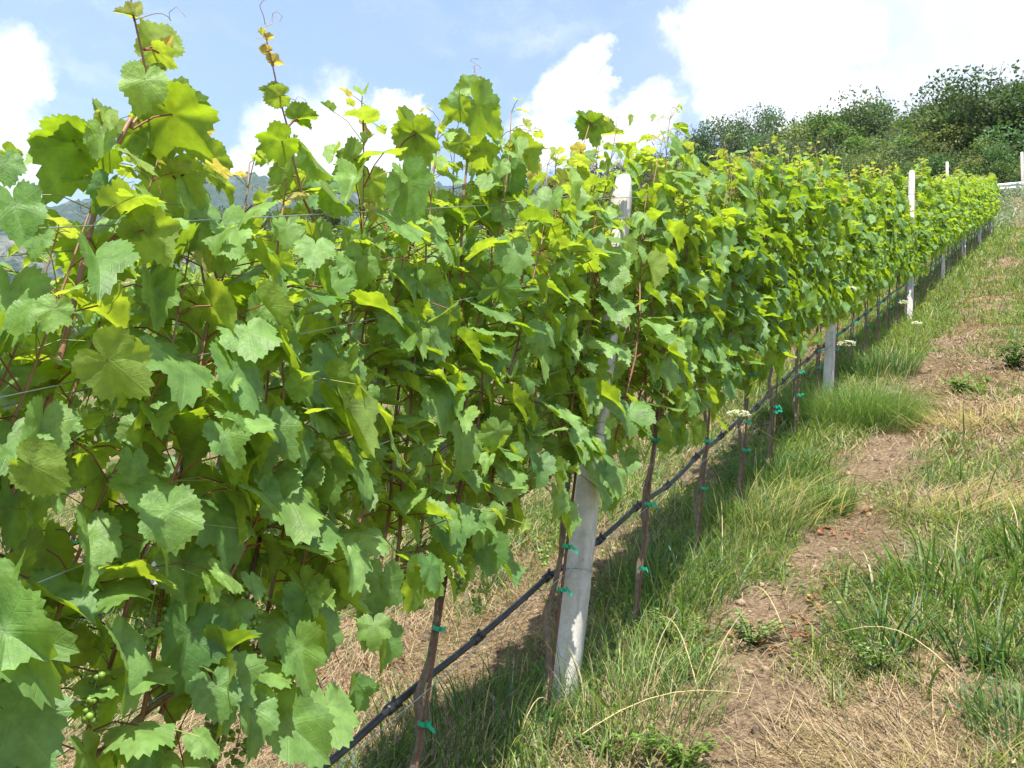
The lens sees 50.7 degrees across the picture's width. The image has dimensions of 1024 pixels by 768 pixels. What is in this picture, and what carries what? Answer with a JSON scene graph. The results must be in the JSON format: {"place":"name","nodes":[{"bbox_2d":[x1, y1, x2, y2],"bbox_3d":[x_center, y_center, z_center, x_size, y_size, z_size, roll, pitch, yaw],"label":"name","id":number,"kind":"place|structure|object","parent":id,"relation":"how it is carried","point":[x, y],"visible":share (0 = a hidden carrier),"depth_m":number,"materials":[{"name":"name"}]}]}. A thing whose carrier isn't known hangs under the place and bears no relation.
{"place":"outdoors","nodes":[
{"label":"outdoors","id":0,"kind":"place"},
{"bbox_2d":[0,171,610,284],"bbox_3d":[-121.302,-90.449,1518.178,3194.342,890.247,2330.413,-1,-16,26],"label":"mountain","id":1,"kind":"structure","parent":0,"point":[68,208],"depth_m":1709.87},
{"bbox_2d":[0,197,1023,767],"bbox_3d":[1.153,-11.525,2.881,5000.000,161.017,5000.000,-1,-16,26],"label":"ground","id":2,"kind":"structure","parent":0,"point":[760,609],"depth_m":4.10,"materials":[{"name":"soil"}]},
{"bbox_2d":[50,272,136,407],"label":"grapevine","id":3,"kind":"object","parent":2,"relation":"on","point":[77,401],"visible":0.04,"depth_m":7.60,"materials":[{"name":"green plant"}]},
{"bbox_2d":[52,252,212,540],"bbox_3d":[-1.808,0.188,4.848,0.407,2.061,0.994,-1,-16,26],"label":"grapevine","id":4,"kind":"object","parent":2,"relation":"on","point":[84,440],"visible":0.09,"depth_m":4.76,"materials":[{"name":"green plant"}]},
{"bbox_2d":[0,0,379,767],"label":"grapevine","id":5,"kind":"object","parent":2,"relation":"on","point":[42,656],"visible":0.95,"depth_m":1.77,"materials":[{"name":"green plant"}]},
{"bbox_2d":[40,0,461,767],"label":"grapevine","id":6,"kind":"object","parent":2,"relation":"on","point":[294,496],"visible":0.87,"depth_m":2.12,"materials":[{"name":"green plant"}]},
{"bbox_2d":[173,249,334,464],"bbox_3d":[-1.426,0.035,5.664,0.473,2.091,1.063,-1,-16,26],"label":"grapevine","id":7,"kind":"object","parent":2,"relation":"on","point":[296,311],"visible":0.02,"depth_m":5.87,"materials":[{"name":"green plant"}]},
{"bbox_2d":[303,198,356,251],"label":"deciduous tree","id":8,"kind":"object","parent":2,"relation":"on","point":[337,220],"visible":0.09,"depth_m":74.46,"materials":[{"name":"green plant"}]},
{"bbox_2d":[288,216,396,413],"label":"grapevine","id":9,"kind":"object","parent":2,"relation":"on","point":[344,327],"visible":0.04,"depth_m":6.44,"materials":[{"name":"green plant"}]},
{"bbox_2d":[219,701,488,767],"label":"grass tuft","id":10,"kind":"object","parent":2,"relation":"on","point":[395,759],"visible":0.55,"depth_m":3.15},
{"bbox_2d":[368,239,471,412],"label":"grapevine","id":11,"kind":"object","parent":2,"relation":"on","point":[430,260],"visible":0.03,"depth_m":7.26,"materials":[{"name":"green plant"}]},
{"bbox_2d":[415,480,461,767],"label":"vine stake","id":12,"kind":"object","parent":2,"relation":"on","point":[423,724],"visible":0.56,"depth_m":2.74,"materials":[{"name":"wood"}]},
{"bbox_2d":[334,58,589,767],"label":"grapevine","id":13,"kind":"object","parent":2,"relation":"on","point":[487,441],"visible":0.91,"depth_m":2.93,"materials":[{"name":"green plant"}]},
{"bbox_2d":[341,626,610,767],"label":"grass tuft","id":14,"kind":"object","parent":2,"relation":"on","point":[463,702],"visible":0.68,"depth_m":3.29,"materials":[{"name":"plant"}]},
{"bbox_2d":[443,226,512,455],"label":"grapevine","id":15,"kind":"object","parent":2,"relation":"on","point":[484,258],"visible":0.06,"depth_m":8.00,"materials":[{"name":"green plant"}]},
{"bbox_2d":[0,198,1023,767],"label":"grass","id":16,"kind":"structure","parent":2,"relation":"on","point":[938,284],"depth_m":5.07,"materials":[{"name":"plant"}]},
{"bbox_2d":[0,249,1023,767],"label":"straw","id":17,"kind":"object","parent":2,"relation":"on","point":[788,719],"visible":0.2,"depth_m":4.03,"materials":[{"name":"plant"}]},
{"bbox_2d":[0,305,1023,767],"bbox_3d":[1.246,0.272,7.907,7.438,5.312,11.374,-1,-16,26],"label":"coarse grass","id":18,"kind":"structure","parent":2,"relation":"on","point":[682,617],"depth_m":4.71,"materials":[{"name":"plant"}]},
{"bbox_2d":[3,239,1023,767],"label":"dry clippings","id":19,"kind":"object","parent":2,"relation":"on","point":[965,297],"visible":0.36,"depth_m":4.60,"materials":[{"name":"plant"}]},
{"bbox_2d":[490,209,557,329],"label":"grapevine","id":20,"kind":"object","parent":2,"relation":"on","point":[526,277],"visible":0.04,"depth_m":8.86,"materials":[{"name":"green plant"}]},
{"bbox_2d":[546,377,587,724],"bbox_3d":[0.192,0.544,3.523,0.060,1.204,0.121,-1,-16,26],"label":"vine stake","id":21,"kind":"object","parent":2,"relation":"on","point":[566,547],"visible":0.66,"depth_m":3.47,"materials":[{"name":"wood"}]},
{"bbox_2d":[495,110,688,721],"bbox_3d":[0.255,0.029,3.751,0.504,2.328,1.054,-1,-16,26],"label":"grapevine","id":22,"kind":"object","parent":2,"relation":"on","point":[572,394],"visible":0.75,"depth_m":3.69,"materials":[{"name":"green plant"}]},
{"bbox_2d":[550,174,633,711],"bbox_3d":[0.275,0.287,3.789,0.093,2.323,0.271,-1,-16,26],"label":"vineyard post","id":23,"kind":"object","parent":2,"relation":"on","point":[574,612],"visible":0.41,"depth_m":3.66,"materials":[{"name":"concrete"}]},
{"bbox_2d":[0,206,907,397],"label":"trellis wire","id":24,"kind":"object","parent":23,"relation":"attached to","point":[299,334],"visible":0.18,"depth_m":2.27,"materials":[{"name":"grey"}]},
{"bbox_2d":[0,186,920,230],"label":"trellis wire","id":25,"kind":"object","parent":23,"relation":"attached to","point":[353,212],"visible":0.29,"depth_m":2.28,"materials":[{"name":"grey"}]},
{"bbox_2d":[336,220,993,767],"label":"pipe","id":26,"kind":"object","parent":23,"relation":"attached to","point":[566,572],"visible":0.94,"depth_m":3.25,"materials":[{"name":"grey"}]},
{"bbox_2d":[462,679,726,767],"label":"grass tuft","id":27,"kind":"object","parent":2,"relation":"on","point":[606,737],"visible":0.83,"depth_m":3.10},
{"bbox_2d":[554,721,675,761],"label":"weed","id":28,"kind":"object","parent":2,"relation":"on","point":[618,750],"visible":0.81,"depth_m":3.13,"materials":[{"name":"green plant"}]},
{"bbox_2d":[222,332,1023,767],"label":"soil clods","id":29,"kind":"object","parent":2,"relation":"on","point":[758,726],"visible":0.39,"depth_m":4.58,"materials":[{"name":"brown soil"}]},
{"bbox_2d":[510,596,781,752],"bbox_3d":[0.388,0.906,3.470,0.952,0.515,0.945,-1,-16,26],"label":"grass tuft","id":30,"kind":"object","parent":2,"relation":"on","point":[709,678],"visible":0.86,"depth_m":3.42,"materials":[{"name":"plant"}]},
{"bbox_2d":[635,390,661,634],"bbox_3d":[0.545,0.508,4.240,0.059,1.047,0.106,-1,-16,26],"label":"vine stake","id":31,"kind":"object","parent":2,"relation":"on","point":[641,568],"visible":0.84,"depth_m":4.23,"materials":[{"name":"wood"}]},
{"bbox_2d":[295,407,1018,701],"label":"fallen leaves","id":32,"kind":"object","parent":2,"relation":"on","point":[807,597],"visible":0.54,"depth_m":4.13,"materials":[{"name":"plant"}]},
{"bbox_2d":[621,607,713,641],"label":"weed","id":33,"kind":"object","parent":2,"relation":"on","point":[664,624],"visible":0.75,"depth_m":3.99,"materials":[{"name":"green plant"}]},
{"bbox_2d":[622,723,734,767],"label":"weed","id":34,"kind":"object","parent":2,"relation":"on","point":[673,751],"visible":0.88,"depth_m":3.12,"materials":[{"name":"green leaf"}]},
{"bbox_2d":[642,124,716,181],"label":"deciduous tree","id":35,"kind":"object","parent":2,"relation":"on","point":[678,162],"visible":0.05,"depth_m":68.95,"materials":[{"name":"green plant"}]},
{"bbox_2d":[610,104,754,630],"bbox_3d":[0.658,-0.093,4.535,0.447,2.318,1.189,-1,-16,26],"label":"grapevine","id":36,"kind":"object","parent":2,"relation":"on","point":[692,281],"visible":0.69,"depth_m":4.50,"materials":[{"name":"green plant"}]},
{"bbox_2d":[591,516,775,619],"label":"grass tuft","id":37,"kind":"object","parent":2,"relation":"on","point":[650,560],"visible":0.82,"depth_m":4.46,"materials":[{"name":"plant"}]},
{"bbox_2d":[697,363,712,554],"bbox_3d":[0.913,0.337,5.013,0.057,1.047,0.111,-1,-16,26],"label":"vine stake","id":38,"kind":"object","parent":2,"relation":"on","point":[703,488],"visible":0.6,"depth_m":4.98,"materials":[{"name":"wood"}]},
{"bbox_2d":[666,129,775,549],"bbox_3d":[0.965,-0.217,5.255,0.461,2.247,0.984,-1,-16,26],"label":"grapevine","id":39,"kind":"object","parent":2,"relation":"on","point":[731,339],"visible":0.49,"depth_m":5.33,"materials":[{"name":"green plant"}]},
{"bbox_2d":[674,114,768,170],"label":"deciduous tree","id":40,"kind":"object","parent":2,"relation":"on","point":[702,137],"visible":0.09,"depth_m":67.21,"materials":[{"name":"green plant"}]},
{"bbox_2d":[713,450,749,495],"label":"weed","id":41,"kind":"object","parent":2,"relation":"on","point":[729,474],"visible":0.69,"depth_m":5.95,"materials":[{"name":"green plant"}]},
{"bbox_2d":[691,132,802,179],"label":"roadside bush","id":42,"kind":"object","parent":2,"relation":"on","point":[749,144],"visible":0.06,"depth_m":56.12,"materials":[{"name":"green plant"}]},
{"bbox_2d":[740,340,756,501],"bbox_3d":[1.264,0.223,5.772,0.057,1.047,0.105,-1,-16,26],"label":"vine stake","id":43,"kind":"object","parent":2,"relation":"on","point":[744,450],"visible":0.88,"depth_m":5.75,"materials":[{"name":"wood"}]},
{"bbox_2d":[712,102,789,167],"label":"deciduous tree","id":44,"kind":"object","parent":2,"relation":"on","point":[767,118],"visible":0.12,"depth_m":65.73,"materials":[{"name":"green plant"}]},
{"bbox_2d":[709,135,812,500],"bbox_3d":[1.378,-0.388,6.056,0.516,2.327,1.140,-1,-16,26],"label":"grapevine","id":45,"kind":"object","parent":2,"relation":"on","point":[764,337],"visible":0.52,"depth_m":6.06,"materials":[{"name":"green plant"}]},
{"bbox_2d":[675,465,848,541],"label":"grass tuft","id":46,"kind":"object","parent":2,"relation":"on","point":[741,519],"visible":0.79,"depth_m":5.22,"materials":[{"name":"plant"}]},
{"bbox_2d":[723,608,800,644],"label":"weed","id":47,"kind":"object","parent":2,"relation":"on","point":[761,633],"visible":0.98,"depth_m":3.95,"materials":[{"name":"green plant"}]},
{"bbox_2d":[708,434,841,491],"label":"grass tuft","id":48,"kind":"object","parent":2,"relation":"on","point":[778,466],"visible":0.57,"depth_m":6.20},
{"bbox_2d":[741,148,825,471],"bbox_3d":[1.689,-0.501,6.812,0.443,2.257,1.009,-1,-16,26],"label":"grapevine","id":49,"kind":"object","parent":2,"relation":"on","point":[800,240],"visible":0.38,"depth_m":6.84,"materials":[{"name":"green plant"}]},
{"bbox_2d":[724,133,858,190],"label":"roadside bush","id":50,"kind":"object","parent":2,"relation":"on","point":[768,150],"visible":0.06,"depth_m":55.13,"materials":[{"name":"green plant"}]},
{"bbox_2d":[745,109,840,166],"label":"deciduous tree","id":51,"kind":"object","parent":2,"relation":"on","point":[802,125],"visible":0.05,"depth_m":63.70,"materials":[{"name":"green plant"}]},
{"bbox_2d":[773,141,843,438],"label":"grapevine","id":52,"kind":"object","parent":2,"relation":"on","point":[813,316],"visible":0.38,"depth_m":7.67,"materials":[{"name":"green plant"}]},
{"bbox_2d":[727,460,910,528],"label":"dry grass","id":53,"kind":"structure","parent":2,"relation":"on","point":[823,515],"depth_m":5.43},
{"bbox_2d":[770,104,884,176],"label":"deciduous tree","id":54,"kind":"object","parent":2,"relation":"on","point":[825,125],"visible":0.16,"depth_m":59.02,"materials":[{"name":"green plant"}]},
{"bbox_2d":[823,201,841,392],"bbox_3d":[2.611,-0.619,8.821,0.093,2.303,0.269,-1,-16,26],"label":"vineyard post","id":55,"kind":"object","parent":2,"relation":"on","point":[829,358],"visible":0.19,"depth_m":8.66,"materials":[{"name":"concrete"}]},
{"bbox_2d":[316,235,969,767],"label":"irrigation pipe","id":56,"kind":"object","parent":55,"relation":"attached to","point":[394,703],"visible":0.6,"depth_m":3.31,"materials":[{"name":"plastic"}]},
{"bbox_2d":[813,154,853,402],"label":"grapevine","id":57,"kind":"object","parent":2,"relation":"on","point":[838,260],"visible":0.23,"depth_m":8.38,"materials":[{"name":"green plant"}]},
{"bbox_2d":[803,472,869,518],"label":"grass tuft","id":58,"kind":"object","parent":2,"relation":"on","point":[837,510],"visible":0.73,"depth_m":5.52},
{"bbox_2d":[818,162,868,384],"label":"grapevine","id":59,"kind":"object","parent":2,"relation":"on","point":[854,227],"visible":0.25,"depth_m":9.16,"materials":[{"name":"green plant"}]},
{"bbox_2d":[751,364,954,434],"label":"grass tuft","id":60,"kind":"object","parent":2,"relation":"on","point":[846,408],"visible":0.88,"depth_m":7.40,"materials":[{"name":"plant"}]},
{"bbox_2d":[789,84,924,174],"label":"deciduous tree","id":61,"kind":"object","parent":2,"relation":"on","point":[870,113],"visible":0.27,"depth_m":58.89,"materials":[{"name":"green plant"}]},
{"bbox_2d":[843,162,883,375],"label":"grapevine","id":62,"kind":"object","parent":2,"relation":"on","point":[870,258],"visible":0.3,"depth_m":9.91,"materials":[{"name":"green plant"}]},
{"bbox_2d":[787,134,942,181],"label":"roadside bush","id":63,"kind":"object","parent":2,"relation":"on","point":[844,160],"visible":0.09,"depth_m":50.32,"materials":[{"name":"green plant"}]},
{"bbox_2d":[836,640,906,668],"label":"weed","id":64,"kind":"object","parent":2,"relation":"on","point":[877,661],"visible":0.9,"depth_m":3.55,"materials":[{"name":"green plant"}]},
{"bbox_2d":[855,166,889,357],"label":"grapevine","id":65,"kind":"object","parent":2,"relation":"on","point":[879,281],"visible":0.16,"depth_m":10.78,"materials":[{"name":"green plant"}]},
{"bbox_2d":[726,667,1023,767],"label":"dry grass","id":66,"kind":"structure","parent":2,"relation":"on","point":[910,757],"depth_m":2.99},
{"bbox_2d":[822,337,932,381],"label":"grass tuft","id":67,"kind":"object","parent":2,"relation":"on","point":[908,362],"visible":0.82,"depth_m":9.38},
{"bbox_2d":[787,552,978,658],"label":"grass tuft","id":68,"kind":"object","parent":2,"relation":"on","point":[882,631],"visible":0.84,"depth_m":3.71,"materials":[{"name":"plant"}]},
{"bbox_2d":[864,157,901,346],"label":"grapevine","id":69,"kind":"object","parent":2,"relation":"on","point":[892,261],"visible":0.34,"depth_m":11.56,"materials":[{"name":"green plant"}]},
{"bbox_2d":[839,105,927,156],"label":"deciduous tree","id":70,"kind":"object","parent":2,"relation":"on","point":[855,140],"visible":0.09,"depth_m":56.51,"materials":[{"name":"green plant"}]},
{"bbox_2d":[879,162,910,330],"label":"grapevine","id":71,"kind":"object","parent":2,"relation":"on","point":[901,203],"visible":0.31,"depth_m":12.36,"materials":[{"name":"green plant"}]},
{"bbox_2d":[895,194,913,327],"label":"grapevine","id":72,"kind":"object","parent":2,"relation":"on","point":[906,264],"visible":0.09,"depth_m":12.86,"materials":[{"name":"green plant"}]},
{"bbox_2d":[845,144,975,189],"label":"roadside bush","id":73,"kind":"object","parent":2,"relation":"on","point":[908,159],"visible":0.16,"depth_m":47.49,"materials":[{"name":"green plant"}]},
{"bbox_2d":[906,170,915,317],"bbox_3d":[5.095,-1.642,13.825,0.095,2.482,0.299,-1,-16,26],"label":"vineyard post","id":74,"kind":"object","parent":2,"relation":"on","point":[911,198],"visible":0.51,"depth_m":13.99,"materials":[{"name":"concrete"}]},
{"bbox_2d":[904,202,921,315],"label":"grapevine","id":75,"kind":"object","parent":2,"relation":"on","point":[915,263],"visible":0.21,"depth_m":13.63,"materials":[{"name":"green plant"}]},
{"bbox_2d":[901,158,937,302],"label":"grapevine","id":76,"kind":"object","parent":2,"relation":"on","point":[927,194],"visible":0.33,"depth_m":15.19,"materials":[{"name":"green plant"}]},
{"bbox_2d":[905,191,934,291],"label":"grapevine","id":77,"kind":"object","parent":2,"relation":"on","point":[924,249],"visible":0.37,"depth_m":14.41,"materials":[{"name":"green plant"}]},
{"bbox_2d":[851,114,991,187],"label":"deciduous tree","id":78,"kind":"object","parent":2,"relation":"on","point":[936,147],"visible":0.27,"depth_m":49.51,"materials":[{"name":"green plant"}]},
{"bbox_2d":[821,509,1023,616],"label":"grass tuft","id":79,"kind":"object","parent":2,"relation":"on","point":[1014,570],"visible":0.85,"depth_m":4.19,"materials":[{"name":"plant"}]},
{"bbox_2d":[914,161,940,299],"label":"grapevine","id":80,"kind":"object","parent":2,"relation":"on","point":[934,207],"visible":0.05,"depth_m":16.15,"materials":[{"name":"green plant"}]},
{"bbox_2d":[837,461,1023,521],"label":"dry grass","id":81,"kind":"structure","parent":2,"relation":"on","point":[979,496],"depth_m":5.26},
{"bbox_2d":[862,80,1014,155],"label":"deciduous tree","id":82,"kind":"object","parent":2,"relation":"on","point":[885,137],"visible":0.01,"depth_m":54.72,"materials":[{"name":"green plant"}]},
{"bbox_2d":[929,176,951,289],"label":"grapevine","id":83,"kind":"object","parent":2,"relation":"on","point":[941,205],"visible":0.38,"depth_m":16.84,"materials":[{"name":"green plant"}]},
{"bbox_2d":[868,137,1012,183],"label":"roadside bush","id":84,"kind":"object","parent":2,"relation":"on","point":[890,151],"visible":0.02,"depth_m":48.64,"materials":[{"name":"green plant"}]},
{"bbox_2d":[932,176,953,282],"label":"grapevine","id":85,"kind":"object","parent":2,"relation":"on","point":[945,192],"visible":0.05,"depth_m":17.60,"materials":[{"name":"green plant"}]},
{"bbox_2d":[936,172,955,280],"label":"grapevine","id":86,"kind":"object","parent":2,"relation":"on","point":[951,207],"visible":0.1,"depth_m":18.61,"materials":[{"name":"green plant"}]},
{"bbox_2d":[873,61,1023,178],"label":"deciduous tree","id":87,"kind":"object","parent":2,"relation":"on","point":[972,105],"visible":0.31,"depth_m":49.32,"materials":[{"name":"green plant"}]},
{"bbox_2d":[942,173,961,274],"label":"grapevine","id":88,"kind":"object","parent":2,"relation":"on","point":[955,187],"visible":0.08,"depth_m":19.95,"materials":[{"name":"green plant"}]},
{"bbox_2d":[886,382,1023,434],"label":"dry grass","id":89,"kind":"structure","parent":2,"relation":"on","point":[972,421],"depth_m":7.07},
{"bbox_2d":[946,176,968,269],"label":"grapevine","id":90,"kind":"object","parent":2,"relation":"on","point":[961,210],"visible":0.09,"depth_m":20.63,"materials":[{"name":"green plant"}]},
{"bbox_2d":[899,147,1019,197],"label":"roadside bush","id":91,"kind":"object","parent":2,"relation":"on","point":[932,164],"visible":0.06,"depth_m":46.08,"materials":[{"name":"green plant"}]},
{"bbox_2d":[951,166,970,257],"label":"grapevine","id":92,"kind":"object","parent":2,"relation":"on","point":[963,182],"visible":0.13,"depth_m":22.39,"materials":[{"name":"green plant"}]},
{"bbox_2d":[904,577,1023,683],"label":"grass tuft","id":93,"kind":"object","parent":2,"relation":"on","point":[1002,642],"visible":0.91,"depth_m":3.54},
{"bbox_2d":[937,372,990,392],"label":"weed","id":94,"kind":"object","parent":2,"relation":"on","point":[957,385],"visible":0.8,"depth_m":8.22,"materials":[{"name":"green plant"}]},
{"bbox_2d":[913,59,1023,153],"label":"deciduous tree","id":95,"kind":"object","parent":2,"relation":"on","point":[1016,68],"visible":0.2,"depth_m":49.27,"materials":[{"name":"green plant"}]},
{"bbox_2d":[966,178,979,250],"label":"grapevine","id":96,"kind":"object","parent":2,"relation":"on","point":[973,188],"visible":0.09,"depth_m":24.71,"materials":[{"name":"green plant"}]},
{"bbox_2d":[935,136,1020,196],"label":"roadside bush","id":97,"kind":"object","parent":2,"relation":"on","point":[967,161],"visible":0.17,"depth_m":45.92,"materials":[{"name":"green plant"}]},
{"bbox_2d":[941,651,1023,754],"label":"grass tuft","id":98,"kind":"object","parent":2,"relation":"on","point":[997,701],"visible":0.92,"depth_m":3.14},
{"bbox_2d":[944,643,1023,668],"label":"weed","id":99,"kind":"object","parent":2,"relation":"on","point":[989,652],"visible":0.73,"depth_m":3.49,"materials":[{"name":"green plant"}]},
{"bbox_2d":[947,489,1023,572],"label":"grass tuft","id":100,"kind":"object","parent":2,"relation":"on","point":[1006,540],"visible":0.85,"depth_m":4.44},
{"bbox_2d":[956,143,1023,198],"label":"roadside bush","id":101,"kind":"object","parent":2,"relation":"on","point":[990,149],"visible":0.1,"depth_m":45.07,"materials":[{"name":"green plant"}]},
{"bbox_2d":[960,81,1023,163],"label":"deciduous tree","id":102,"kind":"object","parent":2,"relation":"on","point":[1020,142],"visible":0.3,"depth_m":48.29,"materials":[{"name":"green plant"}]},
{"bbox_2d":[975,183,1023,229],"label":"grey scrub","id":103,"kind":"object","parent":2,"relation":"on","point":[1003,215],"visible":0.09,"depth_m":38.28,"materials":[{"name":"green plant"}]},
{"bbox_2d":[985,150,1020,192],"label":"roadside bush","id":104,"kind":"object","parent":2,"relation":"on","point":[1000,164],"visible":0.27,"depth_m":44.71,"materials":[{"name":"green plant"}]},
{"bbox_2d":[986,329,1023,368],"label":"weed","id":105,"kind":"object","parent":2,"relation":"on","point":[1010,362],"visible":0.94,"depth_m":9.08,"materials":[{"name":"green plant"}]},
{"bbox_2d":[0,0,1023,206],"label":"sky","id":106,"kind":"structure","parent":0,"point":[641,59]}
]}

